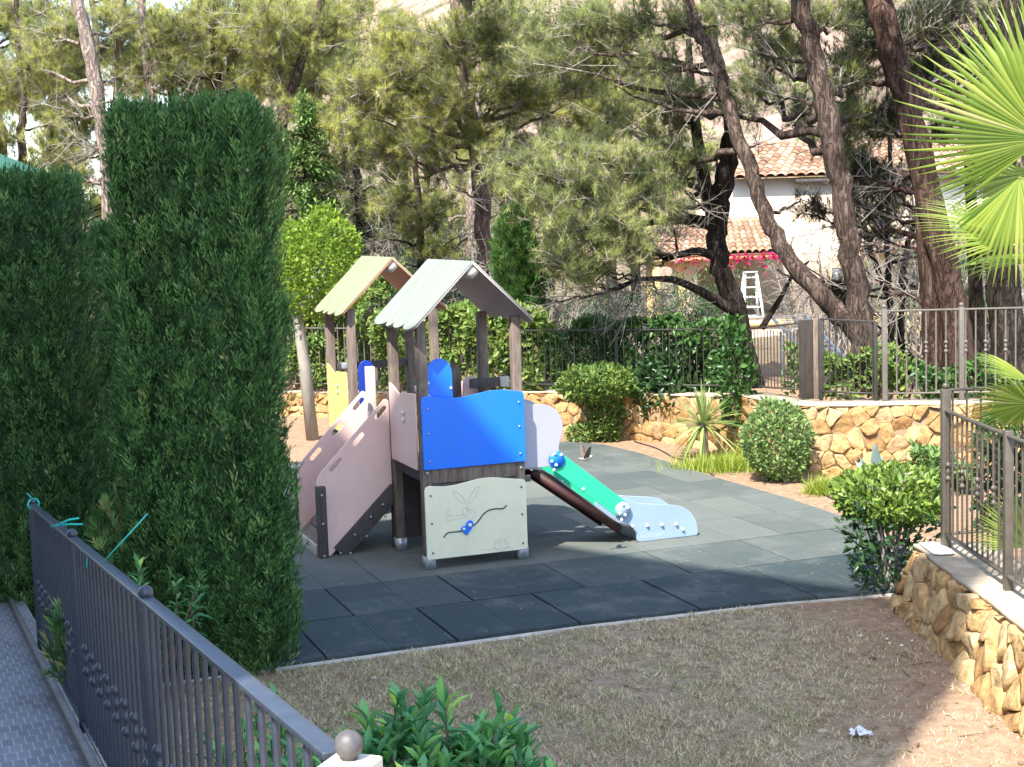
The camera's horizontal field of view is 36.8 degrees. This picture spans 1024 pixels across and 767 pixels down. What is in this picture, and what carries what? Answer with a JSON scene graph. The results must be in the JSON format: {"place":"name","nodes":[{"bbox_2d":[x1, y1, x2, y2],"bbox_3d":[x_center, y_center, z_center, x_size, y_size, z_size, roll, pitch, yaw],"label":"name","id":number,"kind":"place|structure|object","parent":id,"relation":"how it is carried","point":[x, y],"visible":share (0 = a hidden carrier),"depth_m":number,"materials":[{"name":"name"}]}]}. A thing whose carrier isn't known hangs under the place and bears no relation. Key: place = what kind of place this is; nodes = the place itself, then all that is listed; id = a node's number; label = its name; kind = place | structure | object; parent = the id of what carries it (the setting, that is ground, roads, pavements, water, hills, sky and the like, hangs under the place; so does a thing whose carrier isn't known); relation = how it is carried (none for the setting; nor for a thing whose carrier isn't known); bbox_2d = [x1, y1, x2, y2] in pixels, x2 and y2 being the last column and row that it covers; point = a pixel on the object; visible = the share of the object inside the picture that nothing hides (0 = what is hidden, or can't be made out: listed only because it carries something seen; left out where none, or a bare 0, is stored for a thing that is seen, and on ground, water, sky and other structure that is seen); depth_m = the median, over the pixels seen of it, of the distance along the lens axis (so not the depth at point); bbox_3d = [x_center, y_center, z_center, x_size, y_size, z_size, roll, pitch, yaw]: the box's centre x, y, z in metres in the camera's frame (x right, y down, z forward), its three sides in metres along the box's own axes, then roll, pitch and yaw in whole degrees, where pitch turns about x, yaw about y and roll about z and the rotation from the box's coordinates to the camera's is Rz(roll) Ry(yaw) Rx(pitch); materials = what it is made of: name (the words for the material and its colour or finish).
{"place":"outdoors","nodes":[
{"label":"outdoors","id":0,"kind":"place"},
{"bbox_2d":[0,0,231,216],"label":"sky","id":1,"kind":"structure","parent":0,"point":[165,1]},
{"bbox_2d":[108,441,906,686],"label":"rubber paving","id":2,"kind":"structure","parent":0,"point":[582,579],"depth_m":13.99,"materials":[{"name":"rubber"}]},
{"bbox_2d":[294,256,697,569],"bbox_3d":[-0.473,0.109,16.194,3.693,2.895,3.826,-4,7,-20],"label":"playhouse","id":3,"kind":"object","parent":2,"relation":"on","point":[450,473],"visible":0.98,"depth_m":14.95,"materials":[{"name":"weathered and dark timber"},{"name":"painted plastic panels"},{"name":"steel"}]},
{"bbox_2d":[90,0,1023,766],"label":"ground","id":4,"kind":"structure","parent":0,"point":[936,722],"depth_m":11.01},
{"bbox_2d":[0,52,90,242],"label":"pine tree","id":5,"kind":"object","parent":4,"relation":"on","point":[12,110],"visible":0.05,"depth_m":33.65,"materials":[{"name":"green plant"}]},
{"bbox_2d":[0,600,103,766],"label":"walkway","id":6,"kind":"structure","parent":4,"relation":"on","point":[35,730],"depth_m":8.11,"materials":[{"name":"tile"}]},
{"bbox_2d":[8,595,99,766],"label":"kerb","id":7,"kind":"structure","parent":6,"relation":"on","point":[82,742],"depth_m":8.23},
{"bbox_2d":[28,498,335,766],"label":"railing","id":8,"kind":"object","parent":7,"relation":"on","point":[99,675],"visible":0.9,"depth_m":5.43,"materials":[{"name":"metal"}]},
{"bbox_2d":[0,0,103,162],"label":"pine tree","id":9,"kind":"object","parent":4,"relation":"on","point":[22,118],"visible":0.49,"depth_m":32.62,"materials":[{"name":"green plant"}]},
{"bbox_2d":[38,597,66,682],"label":"cypress seedling","id":10,"kind":"object","parent":4,"relation":"on","point":[54,621],"visible":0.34,"depth_m":8.26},
{"bbox_2d":[0,0,104,219],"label":"pine tree","id":11,"kind":"object","parent":4,"relation":"on","point":[6,30],"visible":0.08,"depth_m":35.03,"materials":[{"name":"green plant"}]},
{"bbox_2d":[8,22,110,248],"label":"pine tree","id":12,"kind":"object","parent":4,"relation":"on","point":[82,124],"visible":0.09,"depth_m":40.22,"materials":[{"name":"green plant"}]},
{"bbox_2d":[0,155,118,620],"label":"clipped cypress","id":13,"kind":"object","parent":4,"relation":"on","point":[51,439],"visible":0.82,"depth_m":12.45,"materials":[{"name":"plant"}]},
{"bbox_2d":[0,0,166,200],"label":"pine tree","id":14,"kind":"object","parent":4,"relation":"on","point":[101,47],"visible":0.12,"depth_m":36.80,"materials":[{"name":"green plant"}]},
{"bbox_2d":[0,0,180,220],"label":"pine tree","id":15,"kind":"object","parent":4,"relation":"on","point":[87,50],"visible":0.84,"depth_m":30.09,"materials":[{"name":"green plant"}]},
{"bbox_2d":[83,476,140,576],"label":"cypress seedling","id":16,"kind":"object","parent":4,"relation":"on","point":[95,535],"visible":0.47,"depth_m":11.39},
{"bbox_2d":[84,211,143,563],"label":"clipped cypress","id":17,"kind":"object","parent":4,"relation":"on","point":[109,366],"visible":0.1,"depth_m":14.36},
{"bbox_2d":[84,0,229,105],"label":"pine tree","id":18,"kind":"object","parent":4,"relation":"on","point":[166,81],"visible":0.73,"depth_m":30.06,"materials":[{"name":"green plant"}]},
{"bbox_2d":[125,552,212,699],"bbox_3d":[-2.635,1.702,10.736,1.274,1.067,0.661,-8,9,-44],"label":"glossy shrub","id":19,"kind":"object","parent":4,"relation":"on","point":[138,562],"visible":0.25,"depth_m":10.86,"materials":[{"name":"green plant"}]},
{"bbox_2d":[97,0,288,220],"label":"pine tree","id":20,"kind":"object","parent":4,"relation":"on","point":[168,10],"visible":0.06,"depth_m":34.77,"materials":[{"name":"green plant"}]},
{"bbox_2d":[91,81,309,677],"bbox_3d":[-2.266,0.011,11.352,1.538,4.438,1.092,-2,6,-1],"label":"clipped cypress","id":21,"kind":"object","parent":4,"relation":"on","point":[200,305],"visible":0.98,"depth_m":11.03,"materials":[{"name":"plant"}]},
{"bbox_2d":[167,0,299,126],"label":"pine tree","id":22,"kind":"object","parent":4,"relation":"on","point":[214,73],"visible":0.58,"depth_m":29.45,"materials":[{"name":"green plant"}]},
{"bbox_2d":[146,0,330,260],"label":"pine tree","id":23,"kind":"object","parent":4,"relation":"on","point":[173,6],"depth_m":36.54,"materials":[{"name":"green plant"}]},
{"bbox_2d":[194,681,376,766],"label":"glossy shrub","id":24,"kind":"object","parent":4,"relation":"on","point":[283,745],"visible":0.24,"depth_m":7.08,"materials":[{"name":"green plant"}]},
{"bbox_2d":[204,0,373,219],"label":"pine tree","id":25,"kind":"object","parent":4,"relation":"on","point":[275,89],"visible":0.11,"depth_m":33.87,"materials":[{"name":"green plant"}]},
{"bbox_2d":[192,0,413,323],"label":"pine tree","id":26,"kind":"object","parent":4,"relation":"on","point":[322,25],"visible":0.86,"depth_m":28.44,"materials":[{"name":"green plant"}]},
{"bbox_2d":[272,197,364,440],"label":"round crowned tree","id":27,"kind":"object","parent":4,"relation":"on","point":[320,282],"visible":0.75,"depth_m":22.92,"materials":[{"name":"green plant"}]},
{"bbox_2d":[273,83,372,380],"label":"fir tree","id":28,"kind":"object","parent":4,"relation":"on","point":[307,119],"visible":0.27,"depth_m":26.56,"materials":[{"name":"green plant"}]},
{"bbox_2d":[255,0,397,270],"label":"pine tree","id":29,"kind":"object","parent":4,"relation":"on","point":[320,100],"visible":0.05,"depth_m":42.52,"materials":[{"name":"green plant"}]},
{"bbox_2d":[279,255,404,389],"bbox_3d":[-2.937,-1.009,26.208,2.398,2.341,1.208,2,7,33],"label":"leafy hedge","id":30,"kind":"object","parent":4,"relation":"on","point":[377,289],"visible":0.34,"depth_m":25.97,"materials":[{"name":"green plant"}]},
{"bbox_2d":[268,745,426,766],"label":"glossy shrub","id":31,"kind":"object","parent":4,"relation":"on","point":[316,762],"visible":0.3,"depth_m":5.81,"materials":[{"name":"green plant"}]},
{"bbox_2d":[318,729,382,766],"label":"pillar","id":32,"kind":"structure","parent":4,"relation":"on","point":[348,745],"depth_m":2.69,"materials":[{"name":"beige paint"}]},
{"bbox_2d":[292,190,415,365],"bbox_3d":[-3.771,-1.890,30.053,3.598,3.678,3.706,-3,6,-13],"label":"dry brush","id":33,"kind":"object","parent":4,"relation":"on","point":[380,304],"visible":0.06,"depth_m":29.21,"materials":[{"name":"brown plant"}]},
{"bbox_2d":[303,60,468,346],"bbox_3d":[-3.401,-4.169,36.097,4.117,6.886,4.495,-7,8,-40],"label":"pine tree","id":34,"kind":"object","parent":4,"relation":"on","point":[359,217],"visible":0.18,"depth_m":35.82,"materials":[{"name":"green plant"}]},
{"bbox_2d":[337,7,465,275],"bbox_3d":[-2.661,-5.176,38.444,4.028,8.436,3.465,-6,7,-33],"label":"pine tree","id":35,"kind":"object","parent":4,"relation":"on","point":[455,212],"visible":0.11,"depth_m":38.00,"materials":[{"name":"green plant"}]},
{"bbox_2d":[335,129,482,353],"bbox_3d":[-1.763,-2.417,28.025,3.042,4.534,2.468,-2,6,0],"label":"pine tree","id":36,"kind":"object","parent":4,"relation":"on","point":[419,216],"visible":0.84,"depth_m":27.70,"materials":[{"name":"green plant"}]},
{"bbox_2d":[342,54,491,259],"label":"pine tree","id":37,"kind":"object","parent":4,"relation":"on","point":[427,194],"visible":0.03,"depth_m":48.23,"materials":[{"name":"green plant"}]},
{"bbox_2d":[337,675,556,766],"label":"glossy bush","id":38,"kind":"object","parent":4,"relation":"on","point":[401,741],"visible":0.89,"depth_m":6.43,"materials":[{"name":"green plant"}]},
{"bbox_2d":[370,212,549,363],"bbox_3d":[-0.683,-1.907,30.151,3.570,3.650,3.677,-7,8,-40],"label":"dry brush","id":39,"kind":"object","parent":4,"relation":"on","point":[415,269],"visible":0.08,"depth_m":30.11,"materials":[{"name":"brown plant"}]},
{"bbox_2d":[367,298,559,390],"bbox_3d":[-0.798,-0.554,24.663,3.475,1.644,0.919,2,7,33],"label":"leafy hedge","id":40,"kind":"object","parent":4,"relation":"on","point":[450,314],"visible":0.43,"depth_m":24.26,"materials":[{"name":"green plant"}]},
{"bbox_2d":[377,247,561,368],"bbox_3d":[-0.632,-1.392,29.239,3.191,2.733,3.997,4,8,41],"label":"dry brush","id":41,"kind":"object","parent":4,"relation":"on","point":[447,302],"visible":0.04,"depth_m":28.78,"materials":[{"name":"brown plant"}]},
{"bbox_2d":[319,0,622,371],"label":"pine tree","id":42,"kind":"object","parent":4,"relation":"on","point":[461,36],"visible":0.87,"depth_m":25.93,"materials":[{"name":"green plant"}]},
{"bbox_2d":[375,0,578,264],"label":"pine tree","id":43,"kind":"object","parent":4,"relation":"on","point":[470,204],"visible":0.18,"depth_m":35.57,"materials":[{"name":"green plant"}]},
{"bbox_2d":[427,0,557,263],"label":"pine tree","id":44,"kind":"object","parent":4,"relation":"on","point":[464,155],"visible":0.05,"depth_m":44.41,"materials":[{"name":"green plant"}]},
{"bbox_2d":[276,389,736,450],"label":"stone wall","id":45,"kind":"structure","parent":4,"relation":"on","point":[637,426],"depth_m":22.17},
{"bbox_2d":[281,323,404,389],"bbox_3d":[-3.459,-0.443,26.293,4.654,1.256,0.060,2,7,31],"label":"metal fence","id":46,"kind":"object","parent":45,"relation":"on","point":[343,328],"visible":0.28,"depth_m":25.94,"materials":[{"name":"metal"}]},
{"bbox_2d":[428,325,733,385],"bbox_3d":[0.804,-0.352,23.162,6.015,1.197,0.061,3,8,40],"label":"metal fence","id":47,"kind":"object","parent":45,"relation":"on","point":[615,340],"visible":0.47,"depth_m":22.64,"materials":[{"name":"metal"}]},
{"bbox_2d":[628,311,752,391],"bbox_3d":[2.518,-0.302,22.077,0.771,1.443,1.935,-8,9,-44],"label":"ivy","id":48,"kind":"object","parent":47,"relation":"hanging from","point":[671,320],"visible":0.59,"depth_m":21.92,"materials":[{"name":"green plant"}]},
{"bbox_2d":[486,197,549,379],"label":"columnar cypress","id":49,"kind":"object","parent":4,"relation":"on","point":[515,277],"visible":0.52,"depth_m":24.25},
{"bbox_2d":[86,0,965,232],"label":"hillside scrub","id":50,"kind":"object","parent":4,"relation":"on","point":[796,83],"visible":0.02,"depth_m":77.21,"materials":[{"name":"grey plant"}]},
{"bbox_2d":[456,19,656,323],"bbox_3d":[1.056,-5.050,38.301,5.190,7.950,4.753,-2,6,-1],"label":"pine tree","id":51,"kind":"object","parent":4,"relation":"on","point":[578,117],"visible":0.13,"depth_m":37.78,"materials":[{"name":"green plant"}]},
{"bbox_2d":[544,250,607,377],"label":"dry brush","id":52,"kind":"object","parent":4,"relation":"on","point":[557,321],"visible":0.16,"depth_m":25.94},
{"bbox_2d":[536,312,658,389],"bbox_3d":[1.333,-0.391,23.159,2.212,1.390,0.773,4,9,44],"label":"leafy hedge","id":53,"kind":"object","parent":4,"relation":"on","point":[584,322],"visible":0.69,"depth_m":23.19,"materials":[{"name":"green plant"}]},
{"bbox_2d":[552,360,645,442],"bbox_3d":[1.274,0.278,22.238,1.375,1.259,1.211,-2,6,0],"label":"shrub","id":54,"kind":"object","parent":4,"relation":"on","point":[608,383],"visible":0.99,"depth_m":22.06,"materials":[{"name":"green plant"}]},
{"bbox_2d":[534,0,675,314],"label":"pine tree","id":55,"kind":"object","parent":4,"relation":"on","point":[626,101],"visible":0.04,"depth_m":43.20,"materials":[{"name":"green plant"}]},
{"bbox_2d":[547,279,670,374],"bbox_3d":[1.435,-1.071,27.198,3.166,2.165,2.528,-7,8,-40],"label":"dry brush","id":56,"kind":"object","parent":4,"relation":"on","point":[569,309],"visible":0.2,"depth_m":26.80,"materials":[{"name":"brown plant"}]},
{"bbox_2d":[564,258,666,362],"bbox_3d":[1.860,-1.393,28.025,2.216,2.455,2.354,2,7,33],"label":"dry brush","id":57,"kind":"object","parent":4,"relation":"on","point":[626,302],"visible":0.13,"depth_m":27.82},
{"bbox_2d":[563,70,692,303],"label":"pine tree","id":58,"kind":"object","parent":4,"relation":"on","point":[654,85],"visible":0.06,"depth_m":51.40,"materials":[{"name":"green plant"}]},
{"bbox_2d":[464,0,808,387],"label":"pine tree","id":59,"kind":"object","parent":4,"relation":"on","point":[606,226],"visible":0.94,"depth_m":22.18,"materials":[{"name":"green plant"}]},
{"bbox_2d":[298,434,997,757],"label":"leaf litter","id":60,"kind":"object","parent":4,"relation":"on","point":[892,664],"visible":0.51,"depth_m":10.97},
{"bbox_2d":[627,336,712,419],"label":"shrub","id":61,"kind":"object","parent":4,"relation":"on","point":[643,370],"visible":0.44,"depth_m":21.97,"materials":[{"name":"green plant"}]},
{"bbox_2d":[318,433,1023,766],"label":"gravel","id":62,"kind":"structure","parent":4,"relation":"on","point":[825,731],"depth_m":10.45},
{"bbox_2d":[648,131,700,291],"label":"pine tree","id":63,"kind":"object","parent":4,"relation":"on","point":[693,173],"visible":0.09,"depth_m":57.67,"materials":[{"name":"green plant"}]},
{"bbox_2d":[497,0,852,343],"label":"pine tree","id":64,"kind":"object","parent":4,"relation":"on","point":[691,20],"visible":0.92,"depth_m":22.33,"materials":[{"name":"green plant"}]},
{"bbox_2d":[618,260,761,350],"bbox_3d":[3.430,-1.455,30.868,2.486,2.129,3.114,4,8,42],"label":"dry brush","id":65,"kind":"object","parent":4,"relation":"on","point":[690,316],"visible":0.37,"depth_m":30.75,"materials":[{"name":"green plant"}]},
{"bbox_2d":[661,382,741,459],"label":"yucca","id":66,"kind":"object","parent":4,"relation":"on","point":[704,403],"visible":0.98,"depth_m":20.39,"materials":[{"name":"green plant"}]},
{"bbox_2d":[642,447,764,475],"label":"grass tuft","id":67,"kind":"object","parent":4,"relation":"on","point":[734,463],"visible":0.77,"depth_m":19.46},
{"bbox_2d":[741,271,764,319],"bbox_3d":[6.131,-2.209,39.516,0.600,1.336,0.669,-3,6,-6],"label":"stepladder","id":68,"kind":"object","parent":4,"relation":"on","point":[743,288],"visible":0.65,"depth_m":39.37,"materials":[{"name":"metal"}]},
{"bbox_2d":[749,319,793,337],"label":"terrace wall","id":69,"kind":"structure","parent":4,"relation":"on","point":[755,323],"depth_m":36.10,"materials":[{"name":"beige paint"}]},
{"bbox_2d":[737,391,818,481],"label":"round bush","id":70,"kind":"object","parent":4,"relation":"on","point":[772,463],"visible":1,"depth_m":18.37,"materials":[{"name":"green plant"}]},
{"bbox_2d":[663,0,908,394],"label":"pine tree","id":71,"kind":"object","parent":4,"relation":"on","point":[785,47],"visible":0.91,"depth_m":20.63,"materials":[{"name":"brown plant"}]},
{"bbox_2d":[750,226,849,356],"bbox_3d":[5.540,-1.722,29.034,2.642,2.756,2.487,-7,8,-40],"label":"dry brush","id":72,"kind":"object","parent":4,"relation":"on","point":[799,304],"visible":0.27,"depth_m":29.05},
{"bbox_2d":[771,314,850,375],"bbox_3d":[4.924,-0.595,25.307,1.231,1.066,0.526,1,7,28],"label":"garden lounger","id":73,"kind":"object","parent":4,"relation":"on","point":[776,322],"visible":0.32,"depth_m":25.30,"materials":[{"name":"white paint"}]},
{"bbox_2d":[795,470,841,496],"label":"grass tuft","id":74,"kind":"object","parent":4,"relation":"on","point":[819,487],"visible":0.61,"depth_m":17.68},
{"bbox_2d":[629,137,1014,317],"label":"villa","id":75,"kind":"object","parent":4,"relation":"on","point":[750,238],"visible":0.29,"depth_m":46.52,"materials":[{"name":"paint"}]},
{"bbox_2d":[729,251,781,282],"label":"bougainvillea","id":76,"kind":"object","parent":75,"relation":"hanging from","point":[747,258],"visible":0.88,"depth_m":43.14,"materials":[{"name":"pink plant"}]},
{"bbox_2d":[764,124,915,369],"bbox_3d":[5.144,-2.180,23.847,2.624,4.232,2.064,-2,6,0],"label":"thin tree","id":77,"kind":"object","parent":4,"relation":"on","point":[817,210],"visible":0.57,"depth_m":24.05,"materials":[{"name":"plant"}]},
{"bbox_2d":[760,214,920,355],"bbox_3d":[5.859,-1.735,26.997,2.749,3.046,2.920,1,7,28],"label":"dry brush","id":78,"kind":"object","parent":4,"relation":"on","point":[844,343],"visible":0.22,"depth_m":27.04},
{"bbox_2d":[778,338,915,399],"bbox_3d":[4.423,-0.164,20.269,1.755,0.889,0.889,1,7,26],"label":"leafy hedge","id":79,"kind":"object","parent":4,"relation":"on","point":[891,347],"visible":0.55,"depth_m":20.17,"materials":[{"name":"green plant"}]},
{"bbox_2d":[791,63,918,379],"bbox_3d":[5.476,-2.672,23.781,2.652,5.215,1.882,-2,6,0],"label":"thin tree","id":80,"kind":"object","parent":4,"relation":"on","point":[888,276],"visible":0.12,"depth_m":23.49,"materials":[{"name":"plant"}]},
{"bbox_2d":[733,392,1020,474],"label":"stone wall","id":81,"kind":"structure","parent":4,"relation":"on","point":[849,432],"depth_m":18.79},
{"bbox_2d":[711,313,760,438],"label":"ivy","id":82,"kind":"object","parent":81,"relation":"attached to","point":[729,352],"visible":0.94,"depth_m":20.70,"materials":[{"name":"green plant"}]},
{"bbox_2d":[742,322,798,389],"bbox_3d":[3.431,-0.322,20.333,0.056,1.060,1.483,-4,7,-21],"label":"metal fence","id":83,"kind":"object","parent":81,"relation":"on","point":[774,387],"visible":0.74,"depth_m":20.26,"materials":[{"name":"metal"}]},
{"bbox_2d":[798,318,818,398],"bbox_3d":[3.775,-0.317,19.535,0.250,1.020,0.120,1,7,23],"label":"gate post","id":84,"kind":"object","parent":81,"relation":"on","point":[808,347],"visible":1,"depth_m":19.48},
{"bbox_2d":[818,318,877,400],"bbox_3d":[4.192,-0.295,19.207,0.770,1.040,0.060,2,7,32],"label":"metal fence","id":85,"kind":"object","parent":81,"relation":"on","point":[874,354],"visible":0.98,"depth_m":19.19,"materials":[{"name":"metal"}]},
{"bbox_2d":[881,302,1023,400],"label":"metal fence","id":86,"kind":"object","parent":81,"relation":"on","point":[962,377],"visible":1,"depth_m":18.82,"materials":[{"name":"metal"}]},
{"bbox_2d":[855,442,905,529],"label":"agave","id":87,"kind":"object","parent":4,"relation":"on","point":[876,458],"visible":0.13,"depth_m":15.51,"materials":[{"name":"green plant"}]},
{"bbox_2d":[826,458,955,590],"bbox_3d":[3.312,1.262,13.303,1.157,1.132,1.628,-2,6,0],"label":"flat topped bush","id":88,"kind":"object","parent":4,"relation":"on","point":[910,504],"visible":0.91,"depth_m":12.99,"materials":[{"name":"green plant"}]},
{"bbox_2d":[824,117,965,374],"bbox_3d":[5.947,-2.140,23.843,2.211,4.110,1.914,-2,6,0],"label":"thin tree","id":89,"kind":"object","parent":4,"relation":"on","point":[901,329],"visible":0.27,"depth_m":23.99,"materials":[{"name":"plant"}]},
{"bbox_2d":[821,0,1000,397],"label":"pine tree","id":90,"kind":"object","parent":4,"relation":"on","point":[900,34],"visible":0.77,"depth_m":21.12,"materials":[{"name":"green plant"}]},
{"bbox_2d":[801,199,1023,360],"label":"dry brush","id":91,"kind":"object","parent":4,"relation":"on","point":[919,342],"visible":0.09,"depth_m":27.05,"materials":[{"name":"brown plant"}]},
{"bbox_2d":[905,437,975,495],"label":"shrub","id":92,"kind":"object","parent":4,"relation":"on","point":[919,452],"visible":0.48,"depth_m":17.41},
{"bbox_2d":[888,541,1023,742],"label":"stone wall","id":93,"kind":"structure","parent":4,"relation":"on","point":[961,609],"depth_m":10.93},
{"bbox_2d":[919,542,953,554],"bbox_3d":[3.405,1.316,12.317,0.191,0.009,0.473,-2,6,0],"label":"white sheet","id":94,"kind":"object","parent":93,"relation":"on","point":[934,547],"visible":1,"depth_m":12.30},
{"bbox_2d":[940,383,1023,547],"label":"metal fence","id":95,"kind":"object","parent":93,"relation":"on","point":[945,396],"visible":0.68,"depth_m":12.35,"materials":[{"name":"metal"}]},
{"bbox_2d":[944,410,1023,590],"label":"metal fence","id":96,"kind":"object","parent":93,"relation":"on","point":[1007,570],"visible":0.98,"depth_m":11.15,"materials":[{"name":"metal"}]},
{"bbox_2d":[894,0,1023,286],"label":"fan palm","id":97,"kind":"object","parent":4,"relation":"on","point":[995,105],"visible":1,"depth_m":10.93,"materials":[{"name":"plant"}]},
{"bbox_2d":[909,351,1023,398],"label":"leafy hedge","id":98,"kind":"object","parent":4,"relation":"on","point":[941,374],"visible":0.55,"depth_m":19.76,"materials":[{"name":"green plant"}]},
{"bbox_2d":[918,249,1023,354],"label":"dry brush","id":99,"kind":"object","parent":4,"relation":"on","point":[989,340],"visible":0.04,"depth_m":27.99,"materials":[{"name":"brown plant"}]},
{"bbox_2d":[927,0,1023,394],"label":"pine tree","id":100,"kind":"object","parent":4,"relation":"on","point":[998,292],"visible":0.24,"depth_m":21.49,"materials":[{"name":"brown plant"}]},
{"bbox_2d":[948,0,1023,313],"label":"pine tree","id":101,"kind":"object","parent":4,"relation":"on","point":[1019,164],"visible":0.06,"depth_m":32.11,"materials":[{"name":"green plant"}]},
{"bbox_2d":[960,354,1023,549],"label":"fan palm","id":102,"kind":"object","parent":4,"relation":"on","point":[1010,409],"visible":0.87,"depth_m":11.62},
{"bbox_2d":[968,398,1020,528],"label":"shrub","id":103,"kind":"object","parent":4,"relation":"on","point":[990,467],"visible":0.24,"depth_m":15.45,"materials":[{"name":"green plant"}]},
{"bbox_2d":[173,590,1023,766],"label":"dry grass","id":104,"kind":"structure","parent":0,"point":[469,675],"depth_m":10.69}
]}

